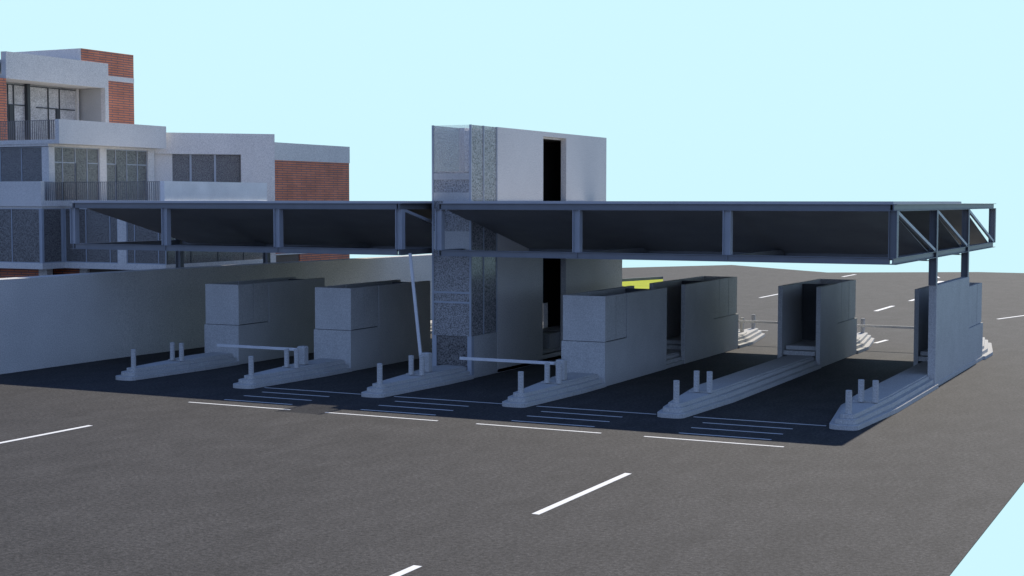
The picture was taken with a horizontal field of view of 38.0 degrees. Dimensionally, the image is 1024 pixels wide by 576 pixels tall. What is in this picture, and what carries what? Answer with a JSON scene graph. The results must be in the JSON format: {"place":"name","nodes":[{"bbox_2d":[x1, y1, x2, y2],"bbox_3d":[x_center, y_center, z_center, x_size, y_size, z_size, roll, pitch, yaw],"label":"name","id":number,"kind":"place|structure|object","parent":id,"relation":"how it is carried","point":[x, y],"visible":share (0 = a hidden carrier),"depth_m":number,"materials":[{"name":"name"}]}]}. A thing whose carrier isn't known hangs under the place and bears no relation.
{"place":"outdoors","nodes":[
{"label":"outdoors","id":0,"kind":"place"},
{"bbox_2d":[0,48,349,277],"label":"office building","id":1,"kind":"structure","parent":0,"point":[71,132],"depth_m":90.20,"materials":[{"name":"brick"}]},
{"bbox_2d":[9,105,13,139],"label":"door","id":2,"kind":"structure","parent":1,"relation":"in","point":[11,117],"depth_m":90.87,"materials":[{"name":"black metal"}]},
{"bbox_2d":[0,208,40,262],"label":"window","id":3,"kind":"structure","parent":1,"relation":"in","point":[19,227],"depth_m":85.77,"materials":[{"name":"grey glass"}]},
{"bbox_2d":[0,147,41,181],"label":"window","id":4,"kind":"structure","parent":1,"relation":"in","point":[16,163],"depth_m":86.73,"materials":[{"name":"grey glass"}]},
{"bbox_2d":[7,84,79,139],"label":"window","id":5,"kind":"structure","parent":1,"relation":"in","point":[8,104],"depth_m":92.06,"materials":[{"name":"black metal"}]},
{"bbox_2d":[43,208,62,262],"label":"window","id":6,"kind":"structure","parent":1,"relation":"in","point":[52,217],"depth_m":85.83,"materials":[{"name":"grey glass"}]},
{"bbox_2d":[55,109,59,118],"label":"door","id":7,"kind":"structure","parent":1,"relation":"in","point":[57,111],"depth_m":94.40,"materials":[{"name":"grey glass"}]},
{"bbox_2d":[75,163,76,200],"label":"door","id":8,"kind":"structure","parent":1,"relation":"in","point":[75,163],"depth_m":87.69,"materials":[{"name":"grey metal"}]},
{"bbox_2d":[54,147,98,200],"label":"window","id":9,"kind":"structure","parent":1,"relation":"in","point":[87,159],"depth_m":87.82,"materials":[{"name":"grey glass"}]},
{"bbox_2d":[65,208,117,262],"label":"window","id":10,"kind":"structure","parent":1,"relation":"in","point":[94,227],"depth_m":85.72,"materials":[{"name":"grey glass"}]},
{"bbox_2d":[116,165,117,200],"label":"door","id":11,"kind":"structure","parent":1,"relation":"in","point":[116,165],"depth_m":90.83,"materials":[{"name":"grey metal"}]},
{"bbox_2d":[106,149,146,200],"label":"window","id":12,"kind":"structure","parent":1,"relation":"in","point":[131,164],"depth_m":91.65,"materials":[{"name":"grey glass"}]},
{"bbox_2d":[127,222,166,264],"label":"window","id":13,"kind":"structure","parent":1,"relation":"in","point":[134,232],"depth_m":84.11,"materials":[{"name":"grey glass"}]},
{"bbox_2d":[172,154,239,181],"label":"window","id":14,"kind":"structure","parent":1,"relation":"in","point":[185,167],"depth_m":95.26,"materials":[{"name":"grey glass"}]},
{"bbox_2d":[167,237,262,264],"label":"window","id":15,"kind":"structure","parent":1,"relation":"in","point":[189,256],"depth_m":87.10,"materials":[{"name":"grey glass"}]},
{"bbox_2d":[0,254,431,373],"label":"boundary wall","id":16,"kind":"structure","parent":0,"point":[47,321],"depth_m":71.40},
{"bbox_2d":[409,253,431,371],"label":"barrier gate","id":17,"kind":"structure","parent":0,"point":[428,361],"depth_m":60.87,"materials":[{"name":"metal"}]},
{"bbox_2d":[0,265,1023,575],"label":"ground","id":18,"kind":"structure","parent":0,"point":[198,473],"depth_m":41.72,"materials":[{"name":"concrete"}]},
{"bbox_2d":[70,201,431,267],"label":"canopy","id":19,"kind":"object","parent":18,"relation":"on","point":[266,228],"visible":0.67,"depth_m":67.42,"materials":[{"name":"grey metal"}]},
{"bbox_2d":[204,277,324,363],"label":"toll booth","id":20,"kind":"object","parent":18,"relation":"on","point":[275,312],"visible":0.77,"depth_m":69.83,"materials":[{"name":"concrete"}]},
{"bbox_2d":[116,320,431,380],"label":"traffic island","id":21,"kind":"structure","parent":18,"relation":"on","point":[201,362],"depth_m":65.09,"materials":[{"name":"concrete"}]},
{"bbox_2d":[131,349,135,367],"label":"bollard","id":22,"kind":"object","parent":21,"relation":"on","point":[133,358],"visible":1,"depth_m":62.66,"materials":[{"name":"concrete"}]},
{"bbox_2d":[170,342,174,359],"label":"bollard","id":23,"kind":"object","parent":21,"relation":"on","point":[172,350],"visible":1,"depth_m":65.33,"materials":[{"name":"concrete"}]},
{"bbox_2d":[179,343,183,360],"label":"bollard","id":24,"kind":"object","parent":21,"relation":"on","point":[181,351],"visible":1,"depth_m":65.10,"materials":[{"name":"concrete"}]},
{"bbox_2d":[233,340,431,388],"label":"traffic island","id":25,"kind":"structure","parent":18,"relation":"on","point":[318,368],"depth_m":62.29,"materials":[{"name":"concrete"}]},
{"bbox_2d":[248,356,253,374],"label":"bollard","id":26,"kind":"object","parent":25,"relation":"on","point":[251,364],"visible":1,"depth_m":60.00,"materials":[{"name":"concrete"}]},
{"bbox_2d":[217,344,307,364],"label":"barrier gate","id":27,"kind":"structure","parent":25,"relation":"on","point":[303,355],"depth_m":63.85,"materials":[{"name":"white metal"}]},
{"bbox_2d":[284,349,288,366],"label":"bollard","id":28,"kind":"object","parent":25,"relation":"on","point":[286,357],"visible":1,"depth_m":62.66,"materials":[{"name":"concrete"}]},
{"bbox_2d":[294,349,298,367],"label":"bollard","id":29,"kind":"object","parent":25,"relation":"on","point":[296,358],"visible":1,"depth_m":62.44,"materials":[{"name":"concrete"}]},
{"bbox_2d":[314,280,429,370],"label":"toll booth","id":30,"kind":"object","parent":18,"relation":"on","point":[360,326],"visible":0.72,"depth_m":67.15,"materials":[{"name":"metal"}]},
{"bbox_2d":[361,347,560,397],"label":"traffic island","id":31,"kind":"structure","parent":18,"relation":"on","point":[439,375],"depth_m":60.06,"materials":[{"name":"concrete"}]},
{"bbox_2d":[377,363,382,383],"bbox_3d":[-5.102,3.295,57.417,0.217,0.775,0.217,2,4,26],"label":"bollard","id":32,"kind":"object","parent":31,"relation":"on","point":[379,373],"visible":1,"depth_m":57.33,"materials":[{"name":"concrete"}]},
{"bbox_2d":[409,355,413,374],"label":"bollard","id":33,"kind":"object","parent":31,"relation":"on","point":[411,364],"visible":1,"depth_m":59.99,"materials":[{"name":"concrete"}]},
{"bbox_2d":[419,356,424,374],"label":"bollard","id":34,"kind":"object","parent":31,"relation":"on","point":[421,365],"visible":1,"depth_m":59.77,"materials":[{"name":"concrete"}]},
{"bbox_2d":[432,124,621,374],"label":"stair tower","id":35,"kind":"structure","parent":18,"relation":"on","point":[499,307],"depth_m":65.34,"materials":[{"name":"concrete"}]},
{"bbox_2d":[437,335,466,365],"bbox_3d":[-2.531,2.655,63.313,1.500,1.250,0.020,2,4,26],"label":"wall panel","id":36,"kind":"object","parent":35,"relation":"in","point":[449,348],"depth_m":63.32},
{"bbox_2d":[561,286,666,385],"bbox_3d":[4.568,1.945,63.957,1.935,3.665,7.600,2,4,26],"label":"toll booth","id":37,"kind":"object","parent":18,"relation":"on","point":[611,336],"visible":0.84,"depth_m":61.45,"materials":[{"name":"concrete"}]},
{"bbox_2d":[502,328,764,407],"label":"traffic island","id":38,"kind":"structure","parent":18,"relation":"on","point":[572,384],"depth_m":57.93,"materials":[{"name":"concrete"}]},
{"bbox_2d":[518,371,523,392],"bbox_3d":[0.324,3.456,54.750,0.217,0.775,0.217,2,4,26],"label":"bollard","id":39,"kind":"object","parent":38,"relation":"on","point":[520,381],"visible":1,"depth_m":54.66,"materials":[{"name":"concrete"}]},
{"bbox_2d":[544,362,549,382],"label":"bollard","id":40,"kind":"object","parent":38,"relation":"on","point":[547,373],"visible":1,"depth_m":57.33,"materials":[{"name":"concrete"}]},
{"bbox_2d":[556,363,561,383],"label":"bollard","id":41,"kind":"object","parent":38,"relation":"on","point":[558,373],"visible":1,"depth_m":57.11,"materials":[{"name":"concrete"}]},
{"bbox_2d":[740,317,743,331],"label":"bollard","id":42,"kind":"object","parent":38,"relation":"on","point":[741,326],"visible":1,"depth_m":79.64,"materials":[{"name":"metal"}]},
{"bbox_2d":[751,314,754,328],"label":"bollard","id":43,"kind":"object","parent":38,"relation":"on","point":[752,319],"visible":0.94,"depth_m":82.31,"materials":[{"name":"concrete"}]},
{"bbox_2d":[622,276,662,281],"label":"kerb","id":44,"kind":"structure","parent":18,"relation":"on","point":[642,278],"depth_m":140.85,"materials":[{"name":"grey concrete"}]},
{"bbox_2d":[649,276,737,363],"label":"toll booth","id":45,"kind":"object","parent":18,"relation":"on","point":[702,318],"visible":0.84,"depth_m":71.97,"materials":[{"name":"metal"}]},
{"bbox_2d":[657,332,873,418],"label":"traffic island","id":46,"kind":"structure","parent":18,"relation":"on","point":[737,386],"depth_m":58.39,"materials":[{"name":"concrete"}]},
{"bbox_2d":[673,380,679,402],"bbox_3d":[5.751,3.616,52.083,0.217,0.775,0.217,2,4,26],"label":"bollard","id":47,"kind":"object","parent":46,"relation":"on","point":[675,391],"visible":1,"depth_m":52.00,"materials":[{"name":"concrete"}]},
{"bbox_2d":[694,370,699,391],"bbox_3d":[6.785,3.427,54.743,0.217,0.775,0.217,2,4,26],"label":"bollard","id":48,"kind":"object","parent":46,"relation":"on","point":[696,380],"visible":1,"depth_m":54.65,"materials":[{"name":"concrete"}]},
{"bbox_2d":[707,371,712,392],"bbox_3d":[7.234,3.440,54.523,0.217,0.775,0.217,2,4,26],"label":"bollard","id":49,"kind":"object","parent":46,"relation":"on","point":[709,381],"visible":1,"depth_m":54.43,"materials":[{"name":"concrete"}]},
{"bbox_2d":[861,318,864,332],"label":"bollard","id":50,"kind":"object","parent":46,"relation":"on","point":[862,323],"visible":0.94,"depth_m":79.64,"materials":[{"name":"concrete"}]},
{"bbox_2d":[777,279,856,366],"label":"toll booth","id":51,"kind":"object","parent":18,"relation":"on","point":[817,318],"visible":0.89,"depth_m":69.46,"materials":[{"name":"metal"}]},
{"bbox_2d":[829,337,992,430],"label":"traffic island","id":52,"kind":"structure","parent":18,"relation":"on","point":[899,392],"depth_m":54.54,"materials":[{"name":"concrete"}]},
{"bbox_2d":[845,390,851,413],"bbox_3d":[11.178,3.777,49.416,0.217,0.775,0.217,2,4,26],"label":"bollard","id":53,"kind":"object","parent":52,"relation":"on","point":[848,404],"visible":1,"depth_m":49.33,"materials":[{"name":"concrete"}]},
{"bbox_2d":[858,379,863,401],"bbox_3d":[12.212,3.587,52.076,0.217,0.775,0.217,2,4,26],"label":"bollard","id":54,"kind":"object","parent":52,"relation":"on","point":[860,390],"visible":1,"depth_m":51.99,"materials":[{"name":"concrete"}]},
{"bbox_2d":[872,380,878,402],"bbox_3d":[12.661,3.601,51.856,0.217,0.775,0.217,2,4,26],"label":"bollard","id":55,"kind":"object","parent":52,"relation":"on","point":[875,390],"visible":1,"depth_m":51.77,"materials":[{"name":"concrete"}]},
{"bbox_2d":[927,277,968,383],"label":"pier wall","id":56,"kind":"structure","parent":18,"relation":"on","point":[948,320],"depth_m":62.30,"materials":[{"name":"concrete"}]},
{"bbox_2d":[435,201,995,285],"bbox_3d":[10.367,-2.231,67.248,18.700,3.369,23.250,2,4,26],"label":"canopy","id":57,"kind":"object","parent":56,"relation":"on","point":[863,232],"visible":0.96,"depth_m":59.27,"materials":[{"name":"grey metal"}]},
{"bbox_2d":[913,282,982,365],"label":"toll booth","id":58,"kind":"object","parent":18,"relation":"on","point":[975,328],"visible":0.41,"depth_m":67.03,"materials":[{"name":"metal"}]},
{"bbox_2d":[0,0,1023,575],"label":"sky","id":59,"kind":"structure","parent":0,"point":[690,100],"materials":[{"name":"blue"}]},
{"bbox_2d":[459,357,566,379],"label":"barrier gate","id":60,"kind":"structure","parent":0,"point":[564,368],"depth_m":58.77,"materials":[{"name":"metal"}]},
{"bbox_2d":[622,279,662,288],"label":"grass","id":61,"kind":"structure","parent":0,"point":[642,284],"depth_m":135.26,"materials":[{"name":"plant"}]},
{"bbox_2d":[738,320,777,323],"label":"barrier gate","id":62,"kind":"structure","parent":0,"point":[751,321],"depth_m":78.34,"materials":[{"name":"metal"}]},
{"bbox_2d":[857,324,913,328],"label":"barrier gate","id":63,"kind":"structure","parent":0,"point":[885,326],"depth_m":75.41,"materials":[{"name":"metal"}]}
]}

